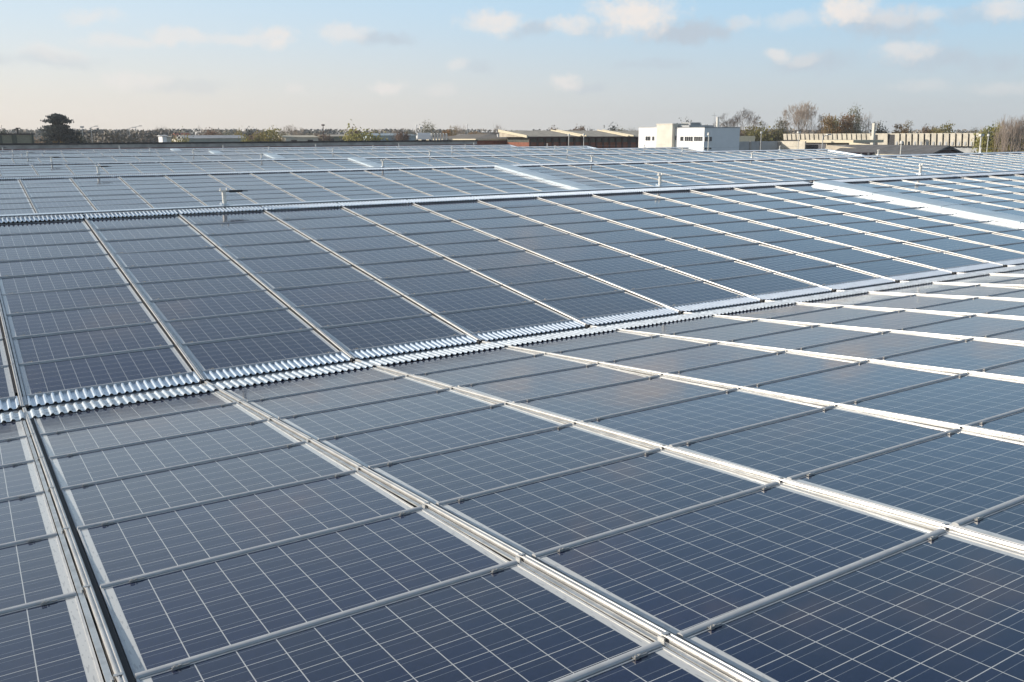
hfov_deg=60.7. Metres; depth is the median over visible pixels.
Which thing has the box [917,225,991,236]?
solar panel
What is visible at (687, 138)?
window
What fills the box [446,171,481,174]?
solar panel
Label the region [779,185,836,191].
solar panel
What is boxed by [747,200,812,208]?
solar panel
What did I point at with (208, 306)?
solar panel
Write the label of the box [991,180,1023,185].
solar panel
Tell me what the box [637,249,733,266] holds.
solar panel
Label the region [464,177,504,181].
solar panel
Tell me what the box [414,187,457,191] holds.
solar panel
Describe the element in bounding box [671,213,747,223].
solar panel
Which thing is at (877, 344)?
solar panel
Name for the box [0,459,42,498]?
solar panel
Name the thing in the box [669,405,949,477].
solar panel
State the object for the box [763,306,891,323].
solar panel
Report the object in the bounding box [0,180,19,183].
solar panel
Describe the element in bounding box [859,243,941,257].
solar panel
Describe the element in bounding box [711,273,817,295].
solar panel
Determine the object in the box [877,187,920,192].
solar panel
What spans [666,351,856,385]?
solar panel
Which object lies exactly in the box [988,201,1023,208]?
solar panel
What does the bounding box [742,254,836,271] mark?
solar panel
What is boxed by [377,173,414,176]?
solar panel
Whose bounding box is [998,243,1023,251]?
solar panel
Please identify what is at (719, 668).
panel rail
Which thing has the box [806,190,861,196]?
solar panel
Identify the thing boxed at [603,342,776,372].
solar panel
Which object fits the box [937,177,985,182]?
solar panel
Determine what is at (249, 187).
solar panel
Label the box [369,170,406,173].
solar panel
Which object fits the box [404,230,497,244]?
solar panel
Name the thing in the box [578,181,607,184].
solar panel
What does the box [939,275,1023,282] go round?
solar panel
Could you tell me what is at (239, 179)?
solar panel
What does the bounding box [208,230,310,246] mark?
solar panel
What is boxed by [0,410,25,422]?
corrugated sheet
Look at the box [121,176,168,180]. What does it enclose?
solar panel
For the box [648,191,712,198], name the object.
solar panel
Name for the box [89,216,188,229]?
solar panel
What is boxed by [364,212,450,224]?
solar panel
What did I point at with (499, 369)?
solar panel
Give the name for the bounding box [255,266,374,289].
solar panel
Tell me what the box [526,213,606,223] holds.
solar panel
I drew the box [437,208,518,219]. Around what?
solar panel
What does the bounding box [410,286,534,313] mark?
solar panel
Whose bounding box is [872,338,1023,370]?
solar panel
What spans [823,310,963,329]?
solar panel
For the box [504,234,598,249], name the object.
solar panel
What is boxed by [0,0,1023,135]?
sky
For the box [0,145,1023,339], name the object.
distant solar panels
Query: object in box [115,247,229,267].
solar panel
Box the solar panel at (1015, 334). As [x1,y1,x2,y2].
[978,327,1023,340]
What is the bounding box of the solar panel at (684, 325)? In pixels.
[626,316,748,333]
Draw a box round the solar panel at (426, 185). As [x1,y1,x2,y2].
[403,183,446,187]
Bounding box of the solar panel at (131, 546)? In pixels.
[77,470,413,588]
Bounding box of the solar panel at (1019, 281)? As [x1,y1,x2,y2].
[987,277,1023,284]
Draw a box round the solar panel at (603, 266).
[561,256,664,275]
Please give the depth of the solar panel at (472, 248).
16.59 m
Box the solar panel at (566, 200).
[542,195,612,204]
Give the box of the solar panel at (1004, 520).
[952,495,1023,543]
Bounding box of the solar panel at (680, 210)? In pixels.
[646,206,717,215]
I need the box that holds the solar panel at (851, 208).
[819,204,883,212]
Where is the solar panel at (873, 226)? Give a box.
[836,221,910,232]
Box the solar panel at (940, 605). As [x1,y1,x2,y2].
[676,528,1023,681]
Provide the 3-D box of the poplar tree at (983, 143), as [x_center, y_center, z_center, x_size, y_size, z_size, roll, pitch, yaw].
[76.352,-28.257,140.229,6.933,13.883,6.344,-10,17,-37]
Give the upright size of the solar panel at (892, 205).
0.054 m
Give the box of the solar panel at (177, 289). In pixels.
[137,275,265,301]
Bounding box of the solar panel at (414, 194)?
[386,192,429,196]
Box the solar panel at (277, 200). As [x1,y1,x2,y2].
[252,197,301,202]
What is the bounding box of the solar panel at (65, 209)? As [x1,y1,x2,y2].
[37,206,95,212]
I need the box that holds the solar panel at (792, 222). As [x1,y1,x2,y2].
[754,217,829,228]
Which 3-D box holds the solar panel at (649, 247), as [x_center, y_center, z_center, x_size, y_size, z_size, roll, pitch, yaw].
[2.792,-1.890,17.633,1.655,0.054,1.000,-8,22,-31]
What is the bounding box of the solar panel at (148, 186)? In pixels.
[130,184,179,188]
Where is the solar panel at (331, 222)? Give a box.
[284,216,375,228]
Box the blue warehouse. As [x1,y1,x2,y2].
[360,133,415,140]
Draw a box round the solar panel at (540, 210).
[503,205,580,215]
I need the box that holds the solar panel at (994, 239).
[958,233,1023,245]
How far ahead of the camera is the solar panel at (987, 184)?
30.41 m
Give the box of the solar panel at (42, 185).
[24,182,74,187]
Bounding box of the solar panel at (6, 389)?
[0,366,14,400]
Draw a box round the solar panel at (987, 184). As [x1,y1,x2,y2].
[964,182,1009,187]
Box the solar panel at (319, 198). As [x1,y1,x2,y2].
[299,196,347,200]
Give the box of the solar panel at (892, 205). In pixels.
[862,201,923,209]
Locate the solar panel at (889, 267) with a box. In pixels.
[844,259,937,276]
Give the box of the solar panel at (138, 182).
[126,180,174,184]
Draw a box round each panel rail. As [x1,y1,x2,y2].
[0,291,28,410]
[19,178,40,216]
[19,407,134,681]
[70,177,101,213]
[83,217,209,383]
[118,176,156,211]
[164,175,210,208]
[177,213,358,361]
[202,381,761,681]
[208,174,261,206]
[249,173,303,200]
[262,209,484,343]
[289,172,348,198]
[327,171,392,197]
[340,206,591,327]
[353,359,1023,554]
[363,170,432,195]
[398,169,469,193]
[410,203,685,313]
[430,168,506,192]
[463,167,540,190]
[475,200,765,302]
[482,341,1023,441]
[534,197,837,291]
[540,165,621,186]
[568,165,651,185]
[588,194,900,282]
[589,325,1023,381]
[592,164,680,184]
[619,163,708,183]
[639,192,957,274]
[644,163,734,182]
[666,162,757,181]
[684,312,1023,343]
[686,189,1007,266]
[692,162,778,179]
[711,161,801,178]
[730,187,1023,253]
[733,160,823,177]
[754,160,848,177]
[765,300,1023,318]
[771,185,1023,238]
[772,159,891,180]
[793,159,887,175]
[809,184,1022,226]
[811,158,905,174]
[829,158,916,172]
[836,290,1023,300]
[850,158,938,172]
[863,157,960,172]
[865,181,1023,210]
[882,157,974,171]
[895,156,988,170]
[900,281,1023,286]
[902,180,1023,201]
[913,156,1008,170]
[926,155,1021,169]
[928,178,1023,194]
[941,155,1023,167]
[957,155,1023,164]
[957,177,1023,187]
[957,273,1023,275]
[987,175,1023,181]
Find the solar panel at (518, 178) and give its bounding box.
[498,176,536,179]
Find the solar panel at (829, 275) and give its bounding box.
[780,265,880,285]
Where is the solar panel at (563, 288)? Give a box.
[508,276,623,300]
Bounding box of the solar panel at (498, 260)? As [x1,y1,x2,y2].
[449,251,554,270]
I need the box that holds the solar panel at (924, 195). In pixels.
[902,192,947,198]
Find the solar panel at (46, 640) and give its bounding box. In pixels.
[0,591,103,681]
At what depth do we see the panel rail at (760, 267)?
17.70 m
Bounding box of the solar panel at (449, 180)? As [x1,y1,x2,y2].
[429,178,470,182]
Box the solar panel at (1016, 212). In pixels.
[996,209,1023,216]
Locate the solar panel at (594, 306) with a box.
[541,291,664,319]
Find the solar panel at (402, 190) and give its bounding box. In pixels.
[374,188,418,193]
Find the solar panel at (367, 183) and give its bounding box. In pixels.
[357,181,397,185]
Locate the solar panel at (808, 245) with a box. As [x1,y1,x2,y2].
[767,238,851,252]
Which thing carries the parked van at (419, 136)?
on the loading ramp
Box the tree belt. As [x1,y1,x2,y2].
[74,129,186,142]
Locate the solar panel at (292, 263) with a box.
[238,252,350,273]
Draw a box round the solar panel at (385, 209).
[346,204,429,215]
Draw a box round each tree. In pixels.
[34,113,84,142]
[34,136,45,142]
[68,129,92,142]
[153,126,169,141]
[169,126,194,141]
[197,127,221,134]
[238,125,255,141]
[241,127,256,139]
[246,129,268,141]
[250,125,282,141]
[279,124,305,134]
[311,131,334,140]
[339,119,387,140]
[392,128,410,139]
[415,120,439,139]
[439,129,453,136]
[453,124,465,134]
[570,124,587,130]
[604,123,619,130]
[712,108,775,137]
[740,119,791,140]
[741,118,774,140]
[766,128,786,140]
[773,117,790,135]
[778,100,823,133]
[807,114,823,133]
[814,113,836,133]
[827,115,849,132]
[832,113,858,133]
[845,104,865,133]
[854,113,874,133]
[875,121,888,132]
[892,124,908,132]
[903,120,916,132]
[918,124,930,132]
[926,125,938,132]
[931,120,955,132]
[971,122,1009,152]
[988,121,1002,151]
[993,115,1018,151]
[993,115,1023,151]
[1009,117,1023,151]
[1010,135,1023,151]
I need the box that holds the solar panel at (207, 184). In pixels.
[178,182,225,187]
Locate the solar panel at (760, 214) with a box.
[727,210,797,219]
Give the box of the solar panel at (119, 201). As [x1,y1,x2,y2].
[91,198,146,204]
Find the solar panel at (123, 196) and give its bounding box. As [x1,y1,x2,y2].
[87,194,140,199]
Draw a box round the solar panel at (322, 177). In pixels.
[301,175,341,178]
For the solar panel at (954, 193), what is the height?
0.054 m
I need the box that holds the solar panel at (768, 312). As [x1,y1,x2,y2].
[720,304,830,318]
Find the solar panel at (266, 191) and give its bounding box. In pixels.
[240,189,285,194]
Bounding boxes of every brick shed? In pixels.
[498,129,586,146]
[551,129,634,147]
[597,130,638,147]
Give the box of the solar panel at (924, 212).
[893,207,957,216]
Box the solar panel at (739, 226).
[699,221,779,232]
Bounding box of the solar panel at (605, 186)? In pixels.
[589,184,620,187]
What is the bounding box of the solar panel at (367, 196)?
[342,194,389,198]
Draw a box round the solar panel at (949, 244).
[911,237,989,251]
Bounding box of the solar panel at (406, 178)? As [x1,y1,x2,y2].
[385,176,425,180]
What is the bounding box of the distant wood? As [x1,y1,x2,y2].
[0,128,1023,148]
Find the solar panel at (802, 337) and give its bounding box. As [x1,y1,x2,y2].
[725,325,876,348]
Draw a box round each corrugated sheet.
[0,214,83,222]
[0,396,19,410]
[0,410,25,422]
[23,372,199,406]
[27,383,215,418]
[84,210,178,218]
[177,206,263,213]
[202,351,349,380]
[214,361,375,389]
[261,202,340,209]
[337,199,411,205]
[348,335,476,358]
[368,342,506,365]
[407,196,476,202]
[471,193,535,199]
[473,320,584,340]
[497,326,617,345]
[530,191,590,196]
[579,307,677,325]
[584,189,641,193]
[606,312,712,328]
[635,187,688,191]
[672,296,759,311]
[683,185,731,189]
[700,300,795,314]
[727,183,773,187]
[754,286,830,299]
[767,181,811,185]
[782,290,867,301]
[825,277,894,289]
[833,179,867,181]
[854,280,931,290]
[861,177,900,180]
[888,270,951,280]
[893,176,930,179]
[917,272,988,281]
[926,174,959,177]
[944,263,1002,272]
[951,173,986,176]
[976,265,1023,272]
[979,172,1012,174]
[995,258,1023,264]
[1006,171,1023,173]
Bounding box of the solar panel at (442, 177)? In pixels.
[421,175,458,178]
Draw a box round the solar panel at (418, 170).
[403,169,439,172]
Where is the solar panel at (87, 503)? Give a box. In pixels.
[61,441,350,532]
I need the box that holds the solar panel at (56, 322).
[7,303,156,338]
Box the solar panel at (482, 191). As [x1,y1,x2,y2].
[462,189,504,193]
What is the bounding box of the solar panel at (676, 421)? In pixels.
[581,388,823,445]
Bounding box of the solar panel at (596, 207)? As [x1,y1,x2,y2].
[565,202,637,211]
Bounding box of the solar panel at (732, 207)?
[697,203,766,212]
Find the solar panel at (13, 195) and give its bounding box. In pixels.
[0,193,27,198]
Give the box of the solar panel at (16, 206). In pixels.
[0,203,32,209]
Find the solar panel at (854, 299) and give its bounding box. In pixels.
[804,293,906,304]
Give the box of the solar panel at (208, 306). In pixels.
[150,290,287,321]
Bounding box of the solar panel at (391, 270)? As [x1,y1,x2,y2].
[358,258,469,278]
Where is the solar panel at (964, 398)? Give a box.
[842,373,1023,424]
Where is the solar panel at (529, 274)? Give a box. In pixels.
[477,263,587,284]
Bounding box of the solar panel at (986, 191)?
[961,188,1012,194]
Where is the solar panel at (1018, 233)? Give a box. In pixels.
[998,229,1023,237]
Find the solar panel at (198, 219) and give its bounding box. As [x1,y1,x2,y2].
[183,211,276,224]
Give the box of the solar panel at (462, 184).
[441,182,480,186]
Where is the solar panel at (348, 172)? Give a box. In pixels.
[330,171,370,174]
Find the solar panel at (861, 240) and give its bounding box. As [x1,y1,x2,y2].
[821,233,902,246]
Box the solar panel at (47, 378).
[19,346,192,396]
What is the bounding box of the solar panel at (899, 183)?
[875,180,925,185]
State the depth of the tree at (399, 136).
223.69 m
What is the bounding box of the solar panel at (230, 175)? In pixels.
[212,174,255,177]
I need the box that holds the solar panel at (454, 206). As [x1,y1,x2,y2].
[417,201,495,211]
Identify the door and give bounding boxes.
[806,143,825,148]
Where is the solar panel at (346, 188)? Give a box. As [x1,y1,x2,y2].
[325,186,370,190]
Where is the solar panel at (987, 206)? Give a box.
[962,203,1013,210]
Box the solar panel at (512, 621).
[135,560,651,681]
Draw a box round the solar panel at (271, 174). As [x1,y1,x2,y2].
[252,172,295,176]
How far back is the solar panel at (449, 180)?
39.16 m
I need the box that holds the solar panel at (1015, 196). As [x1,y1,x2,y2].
[990,193,1023,199]
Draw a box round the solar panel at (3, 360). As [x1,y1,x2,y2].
[0,340,8,366]
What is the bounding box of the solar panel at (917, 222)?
[882,217,953,227]
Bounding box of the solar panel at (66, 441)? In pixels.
[40,402,261,458]
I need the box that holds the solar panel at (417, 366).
[381,345,534,374]
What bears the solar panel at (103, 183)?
attached to the panel rail at (136, 192)
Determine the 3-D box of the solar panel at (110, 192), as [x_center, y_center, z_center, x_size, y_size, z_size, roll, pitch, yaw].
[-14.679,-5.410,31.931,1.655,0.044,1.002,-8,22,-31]
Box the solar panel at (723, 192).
[694,189,756,195]
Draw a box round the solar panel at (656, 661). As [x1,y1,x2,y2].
[553,641,723,681]
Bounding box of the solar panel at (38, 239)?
[0,230,98,247]
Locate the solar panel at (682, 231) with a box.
[642,225,724,237]
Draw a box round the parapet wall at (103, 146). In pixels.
[0,140,477,150]
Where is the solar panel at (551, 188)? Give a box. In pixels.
[535,186,573,190]
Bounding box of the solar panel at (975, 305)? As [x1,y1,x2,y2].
[910,297,1023,312]
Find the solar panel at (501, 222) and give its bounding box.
[457,216,542,228]
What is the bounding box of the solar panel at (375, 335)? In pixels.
[322,315,465,351]
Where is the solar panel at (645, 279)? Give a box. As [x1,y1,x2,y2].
[595,268,703,289]
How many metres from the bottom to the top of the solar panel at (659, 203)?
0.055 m
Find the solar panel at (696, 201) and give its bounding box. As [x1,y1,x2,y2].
[673,197,738,205]
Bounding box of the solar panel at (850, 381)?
[745,360,956,402]
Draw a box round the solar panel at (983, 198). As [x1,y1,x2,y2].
[958,195,1013,202]
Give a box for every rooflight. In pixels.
[208,150,223,153]
[263,153,284,157]
[347,157,387,169]
[494,164,604,194]
[812,180,1023,226]
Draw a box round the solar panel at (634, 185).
[614,183,648,186]
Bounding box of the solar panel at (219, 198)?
[196,195,247,200]
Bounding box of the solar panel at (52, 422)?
[33,390,230,434]
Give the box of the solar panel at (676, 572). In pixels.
[532,481,931,633]
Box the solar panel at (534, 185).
[521,183,558,187]
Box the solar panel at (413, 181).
[395,180,434,183]
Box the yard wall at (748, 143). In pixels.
[739,136,805,151]
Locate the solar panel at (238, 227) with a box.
[195,220,292,234]
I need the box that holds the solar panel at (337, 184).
[316,182,360,186]
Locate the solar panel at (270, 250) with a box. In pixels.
[222,241,329,259]
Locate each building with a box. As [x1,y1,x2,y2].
[0,128,34,142]
[0,145,1021,681]
[433,132,506,144]
[638,112,740,150]
[783,133,1023,154]
[800,140,883,148]
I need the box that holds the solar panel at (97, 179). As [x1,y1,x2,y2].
[73,177,121,181]
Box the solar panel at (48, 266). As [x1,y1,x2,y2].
[0,255,117,277]
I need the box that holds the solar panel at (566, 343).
[511,331,648,351]
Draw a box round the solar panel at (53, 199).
[32,196,86,202]
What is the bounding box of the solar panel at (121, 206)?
[95,204,151,209]
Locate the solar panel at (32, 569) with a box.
[0,532,74,609]
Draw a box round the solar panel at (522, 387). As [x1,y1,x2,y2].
[457,363,648,401]
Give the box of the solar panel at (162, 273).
[125,260,247,283]
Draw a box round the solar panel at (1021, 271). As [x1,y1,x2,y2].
[998,269,1023,273]
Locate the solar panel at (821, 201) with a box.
[792,198,854,205]
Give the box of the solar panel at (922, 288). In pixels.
[874,283,970,292]
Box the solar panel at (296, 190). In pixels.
[283,187,328,192]
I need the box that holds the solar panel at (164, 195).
[142,192,192,197]
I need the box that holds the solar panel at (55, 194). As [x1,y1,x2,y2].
[29,191,83,197]
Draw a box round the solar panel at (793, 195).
[765,192,825,199]
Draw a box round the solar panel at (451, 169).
[436,168,471,171]
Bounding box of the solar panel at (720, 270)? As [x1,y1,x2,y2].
[671,261,773,280]
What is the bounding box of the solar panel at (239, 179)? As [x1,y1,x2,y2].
[217,177,262,181]
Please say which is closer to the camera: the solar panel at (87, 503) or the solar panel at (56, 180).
the solar panel at (87, 503)
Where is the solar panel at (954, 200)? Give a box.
[931,197,980,204]
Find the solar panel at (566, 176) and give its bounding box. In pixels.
[552,175,583,178]
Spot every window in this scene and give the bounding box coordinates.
[685,136,692,140]
[694,136,702,140]
[704,136,711,141]
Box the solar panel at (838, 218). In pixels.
[804,214,875,223]
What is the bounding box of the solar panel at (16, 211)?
[0,208,34,214]
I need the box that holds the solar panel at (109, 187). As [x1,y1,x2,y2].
[79,185,130,190]
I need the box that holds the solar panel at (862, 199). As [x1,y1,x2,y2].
[832,195,892,203]
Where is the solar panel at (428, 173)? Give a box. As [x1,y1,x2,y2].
[412,172,448,175]
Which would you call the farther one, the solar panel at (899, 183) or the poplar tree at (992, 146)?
the poplar tree at (992, 146)
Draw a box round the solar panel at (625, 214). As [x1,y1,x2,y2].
[587,209,664,219]
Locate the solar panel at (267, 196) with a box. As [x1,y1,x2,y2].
[245,193,293,198]
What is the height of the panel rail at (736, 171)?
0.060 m
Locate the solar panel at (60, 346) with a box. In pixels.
[12,323,172,364]
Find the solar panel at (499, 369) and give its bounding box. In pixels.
[413,353,589,386]
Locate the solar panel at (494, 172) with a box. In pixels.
[478,170,512,173]
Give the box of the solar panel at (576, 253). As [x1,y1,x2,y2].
[531,245,629,261]
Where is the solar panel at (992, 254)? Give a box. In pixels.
[951,246,1023,261]
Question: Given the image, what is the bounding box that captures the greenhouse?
[177,135,245,141]
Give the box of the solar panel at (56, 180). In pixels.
[21,178,71,183]
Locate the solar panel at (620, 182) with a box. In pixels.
[603,180,637,183]
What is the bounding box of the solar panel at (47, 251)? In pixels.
[0,242,107,261]
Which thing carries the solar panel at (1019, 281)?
attached to the panel rail at (1001, 274)
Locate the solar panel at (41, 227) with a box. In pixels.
[0,220,89,234]
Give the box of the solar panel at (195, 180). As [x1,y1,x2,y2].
[173,178,219,182]
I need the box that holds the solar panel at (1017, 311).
[981,305,1023,315]
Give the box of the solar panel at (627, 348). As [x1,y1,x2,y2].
[550,335,707,361]
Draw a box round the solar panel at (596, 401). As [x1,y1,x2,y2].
[513,375,727,420]
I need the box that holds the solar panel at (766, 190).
[738,186,798,193]
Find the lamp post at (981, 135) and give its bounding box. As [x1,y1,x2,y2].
[979,134,983,152]
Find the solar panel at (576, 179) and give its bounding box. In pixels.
[566,178,595,181]
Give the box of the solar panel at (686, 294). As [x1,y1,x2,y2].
[630,282,745,306]
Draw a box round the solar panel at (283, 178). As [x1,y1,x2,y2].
[260,176,303,180]
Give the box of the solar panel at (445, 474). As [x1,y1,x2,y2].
[368,423,650,503]
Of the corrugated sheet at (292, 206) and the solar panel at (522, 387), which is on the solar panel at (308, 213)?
the corrugated sheet at (292, 206)
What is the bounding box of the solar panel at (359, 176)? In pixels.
[340,174,378,177]
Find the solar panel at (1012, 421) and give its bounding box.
[965,407,1023,434]
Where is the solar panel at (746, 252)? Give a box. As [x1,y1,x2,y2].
[704,244,795,259]
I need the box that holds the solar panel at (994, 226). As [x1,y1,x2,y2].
[960,221,1023,231]
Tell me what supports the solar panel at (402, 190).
attached to the panel rail at (398, 183)
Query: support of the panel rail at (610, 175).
on the factory building at (192, 371)
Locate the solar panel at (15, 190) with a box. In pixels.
[0,188,24,193]
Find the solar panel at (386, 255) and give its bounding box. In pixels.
[337,246,442,264]
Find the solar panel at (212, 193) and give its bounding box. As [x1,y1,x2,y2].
[190,190,240,195]
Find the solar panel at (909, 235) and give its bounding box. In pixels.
[872,229,948,241]
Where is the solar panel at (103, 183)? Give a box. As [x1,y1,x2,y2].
[76,181,125,185]
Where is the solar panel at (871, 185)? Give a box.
[849,182,892,187]
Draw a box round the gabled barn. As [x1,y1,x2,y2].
[836,145,963,155]
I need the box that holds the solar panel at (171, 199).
[145,197,198,202]
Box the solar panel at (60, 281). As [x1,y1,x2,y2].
[0,268,128,294]
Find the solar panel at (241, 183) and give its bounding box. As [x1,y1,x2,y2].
[224,181,270,185]
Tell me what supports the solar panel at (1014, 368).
attached to the panel rail at (947, 370)
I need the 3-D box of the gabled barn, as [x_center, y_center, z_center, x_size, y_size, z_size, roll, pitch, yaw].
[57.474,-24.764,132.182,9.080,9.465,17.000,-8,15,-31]
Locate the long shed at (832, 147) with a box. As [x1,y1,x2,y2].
[825,143,875,154]
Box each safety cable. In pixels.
[0,148,993,168]
[0,163,1003,199]
[20,144,500,149]
[35,145,609,152]
[35,146,783,157]
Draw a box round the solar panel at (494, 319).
[439,302,572,334]
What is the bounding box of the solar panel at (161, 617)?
[100,506,508,678]
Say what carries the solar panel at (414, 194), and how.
attached to the panel rail at (360, 184)
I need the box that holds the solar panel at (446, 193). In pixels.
[425,191,466,195]
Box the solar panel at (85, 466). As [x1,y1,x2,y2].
[49,419,300,488]
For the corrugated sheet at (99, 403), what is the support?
on the valley gutter
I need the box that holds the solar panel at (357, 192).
[334,190,380,194]
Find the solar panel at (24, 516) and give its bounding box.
[0,491,55,543]
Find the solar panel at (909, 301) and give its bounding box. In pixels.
[851,294,967,308]
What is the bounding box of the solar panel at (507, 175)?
[488,173,522,176]
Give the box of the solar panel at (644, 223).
[613,217,693,228]
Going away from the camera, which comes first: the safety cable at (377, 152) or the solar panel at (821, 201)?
the solar panel at (821, 201)
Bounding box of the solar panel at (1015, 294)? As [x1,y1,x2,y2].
[985,289,1023,297]
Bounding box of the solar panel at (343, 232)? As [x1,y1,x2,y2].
[299,225,395,239]
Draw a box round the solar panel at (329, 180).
[307,178,351,182]
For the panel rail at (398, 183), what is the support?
on the factory building at (192, 371)
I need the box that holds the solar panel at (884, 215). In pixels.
[850,210,916,219]
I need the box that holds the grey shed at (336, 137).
[318,134,344,140]
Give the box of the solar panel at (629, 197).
[596,193,664,201]
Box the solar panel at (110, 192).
[83,189,135,194]
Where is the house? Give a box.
[172,133,188,141]
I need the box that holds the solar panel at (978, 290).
[918,284,1023,295]
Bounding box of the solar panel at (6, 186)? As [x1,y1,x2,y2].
[0,184,22,188]
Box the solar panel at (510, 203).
[483,198,556,207]
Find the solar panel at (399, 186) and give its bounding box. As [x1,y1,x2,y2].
[368,184,408,188]
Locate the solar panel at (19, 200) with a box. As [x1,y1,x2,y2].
[0,198,29,203]
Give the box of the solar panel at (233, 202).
[203,199,255,205]
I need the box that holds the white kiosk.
[157,135,166,141]
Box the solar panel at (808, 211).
[773,207,842,216]
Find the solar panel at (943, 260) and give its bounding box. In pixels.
[901,252,988,268]
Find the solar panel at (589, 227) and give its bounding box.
[549,221,632,233]
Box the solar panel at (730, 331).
[667,319,806,340]
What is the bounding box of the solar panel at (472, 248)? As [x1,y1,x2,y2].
[425,240,524,256]
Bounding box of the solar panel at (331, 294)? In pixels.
[274,280,400,307]
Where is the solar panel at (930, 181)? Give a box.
[907,179,952,184]
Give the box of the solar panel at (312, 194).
[291,191,338,196]
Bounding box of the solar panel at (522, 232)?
[479,225,567,238]
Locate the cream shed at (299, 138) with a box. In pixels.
[277,135,317,140]
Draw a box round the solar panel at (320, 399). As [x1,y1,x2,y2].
[247,375,442,418]
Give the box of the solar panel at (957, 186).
[935,183,983,189]
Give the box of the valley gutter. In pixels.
[0,263,1023,426]
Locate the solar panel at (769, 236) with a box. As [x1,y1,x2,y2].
[731,229,813,242]
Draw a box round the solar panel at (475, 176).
[455,174,491,177]
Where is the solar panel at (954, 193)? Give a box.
[927,190,980,196]
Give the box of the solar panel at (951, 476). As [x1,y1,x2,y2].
[786,428,1023,523]
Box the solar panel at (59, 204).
[34,200,91,207]
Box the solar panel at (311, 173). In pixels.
[292,171,334,175]
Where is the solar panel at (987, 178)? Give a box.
[966,176,1009,181]
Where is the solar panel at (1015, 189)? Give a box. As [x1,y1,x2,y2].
[992,186,1023,192]
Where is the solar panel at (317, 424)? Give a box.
[278,388,493,439]
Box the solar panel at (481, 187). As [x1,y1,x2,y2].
[453,185,492,190]
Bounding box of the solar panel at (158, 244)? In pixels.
[105,235,214,253]
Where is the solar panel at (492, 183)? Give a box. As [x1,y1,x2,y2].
[480,181,514,184]
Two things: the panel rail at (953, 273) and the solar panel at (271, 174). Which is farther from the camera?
the solar panel at (271, 174)
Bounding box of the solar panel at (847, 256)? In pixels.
[802,248,892,264]
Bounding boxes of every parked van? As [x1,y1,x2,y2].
[416,133,422,139]
[423,133,430,139]
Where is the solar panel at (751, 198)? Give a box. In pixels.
[719,194,783,202]
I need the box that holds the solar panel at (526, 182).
[508,180,547,183]
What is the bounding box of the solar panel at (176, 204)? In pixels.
[151,201,205,207]
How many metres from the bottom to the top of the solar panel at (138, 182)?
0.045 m
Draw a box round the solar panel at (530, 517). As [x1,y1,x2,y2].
[436,448,767,555]
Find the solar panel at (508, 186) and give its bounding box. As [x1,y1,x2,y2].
[486,184,528,188]
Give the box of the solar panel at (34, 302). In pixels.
[2,285,141,315]
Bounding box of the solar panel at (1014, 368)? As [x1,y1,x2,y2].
[972,358,1023,376]
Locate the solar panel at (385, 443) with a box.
[317,403,563,467]
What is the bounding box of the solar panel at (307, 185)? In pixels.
[275,183,319,188]
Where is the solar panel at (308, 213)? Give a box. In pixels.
[269,208,356,219]
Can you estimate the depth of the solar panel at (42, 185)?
32.59 m
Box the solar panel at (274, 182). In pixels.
[268,180,310,184]
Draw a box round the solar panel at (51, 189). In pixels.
[26,186,79,192]
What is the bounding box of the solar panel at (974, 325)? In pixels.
[894,314,1023,336]
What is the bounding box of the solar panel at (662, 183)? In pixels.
[644,182,678,185]
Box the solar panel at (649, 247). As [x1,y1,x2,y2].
[606,239,696,254]
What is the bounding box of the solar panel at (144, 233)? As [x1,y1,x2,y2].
[97,225,200,240]
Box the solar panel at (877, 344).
[794,331,962,358]
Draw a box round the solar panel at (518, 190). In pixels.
[499,188,537,191]
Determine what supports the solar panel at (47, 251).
attached to the panel rail at (180, 348)
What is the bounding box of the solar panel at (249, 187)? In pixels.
[230,185,277,189]
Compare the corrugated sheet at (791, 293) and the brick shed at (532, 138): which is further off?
the brick shed at (532, 138)
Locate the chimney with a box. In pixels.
[870,123,875,144]
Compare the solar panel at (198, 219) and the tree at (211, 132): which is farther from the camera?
the tree at (211, 132)
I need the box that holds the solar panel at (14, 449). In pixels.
[0,435,32,464]
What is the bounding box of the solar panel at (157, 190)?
[135,188,185,193]
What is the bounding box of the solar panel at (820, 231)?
[786,225,862,237]
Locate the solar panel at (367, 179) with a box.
[347,177,389,181]
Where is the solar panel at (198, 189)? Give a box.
[185,186,232,191]
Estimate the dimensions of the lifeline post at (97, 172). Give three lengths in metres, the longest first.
0.610 x 0.545 x 0.180 m
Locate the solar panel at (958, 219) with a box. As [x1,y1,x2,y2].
[927,214,992,223]
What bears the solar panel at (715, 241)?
attached to the panel rail at (838, 264)
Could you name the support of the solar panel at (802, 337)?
attached to the panel rail at (902, 331)
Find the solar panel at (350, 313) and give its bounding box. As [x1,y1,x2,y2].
[296,296,431,328]
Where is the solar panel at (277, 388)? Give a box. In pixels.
[224,367,397,401]
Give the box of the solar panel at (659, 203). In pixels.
[621,199,690,208]
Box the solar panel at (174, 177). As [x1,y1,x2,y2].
[168,175,212,179]
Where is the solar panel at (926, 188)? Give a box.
[898,185,953,191]
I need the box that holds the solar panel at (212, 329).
[165,309,312,344]
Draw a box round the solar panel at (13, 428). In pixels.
[0,417,25,438]
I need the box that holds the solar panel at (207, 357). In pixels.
[182,329,340,372]
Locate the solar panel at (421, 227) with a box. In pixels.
[383,221,473,234]
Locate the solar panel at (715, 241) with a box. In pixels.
[671,234,758,248]
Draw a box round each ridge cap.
[0,145,501,150]
[0,146,584,153]
[0,147,686,157]
[0,149,826,164]
[0,151,1023,179]
[0,170,1023,217]
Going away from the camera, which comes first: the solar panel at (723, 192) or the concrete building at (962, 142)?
the solar panel at (723, 192)
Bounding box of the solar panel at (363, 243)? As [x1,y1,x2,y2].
[317,235,418,251]
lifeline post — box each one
[95,165,111,173]
[219,188,247,212]
[656,173,662,191]
[917,164,922,173]
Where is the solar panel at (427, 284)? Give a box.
[381,271,500,295]
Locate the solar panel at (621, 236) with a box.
[577,229,664,243]

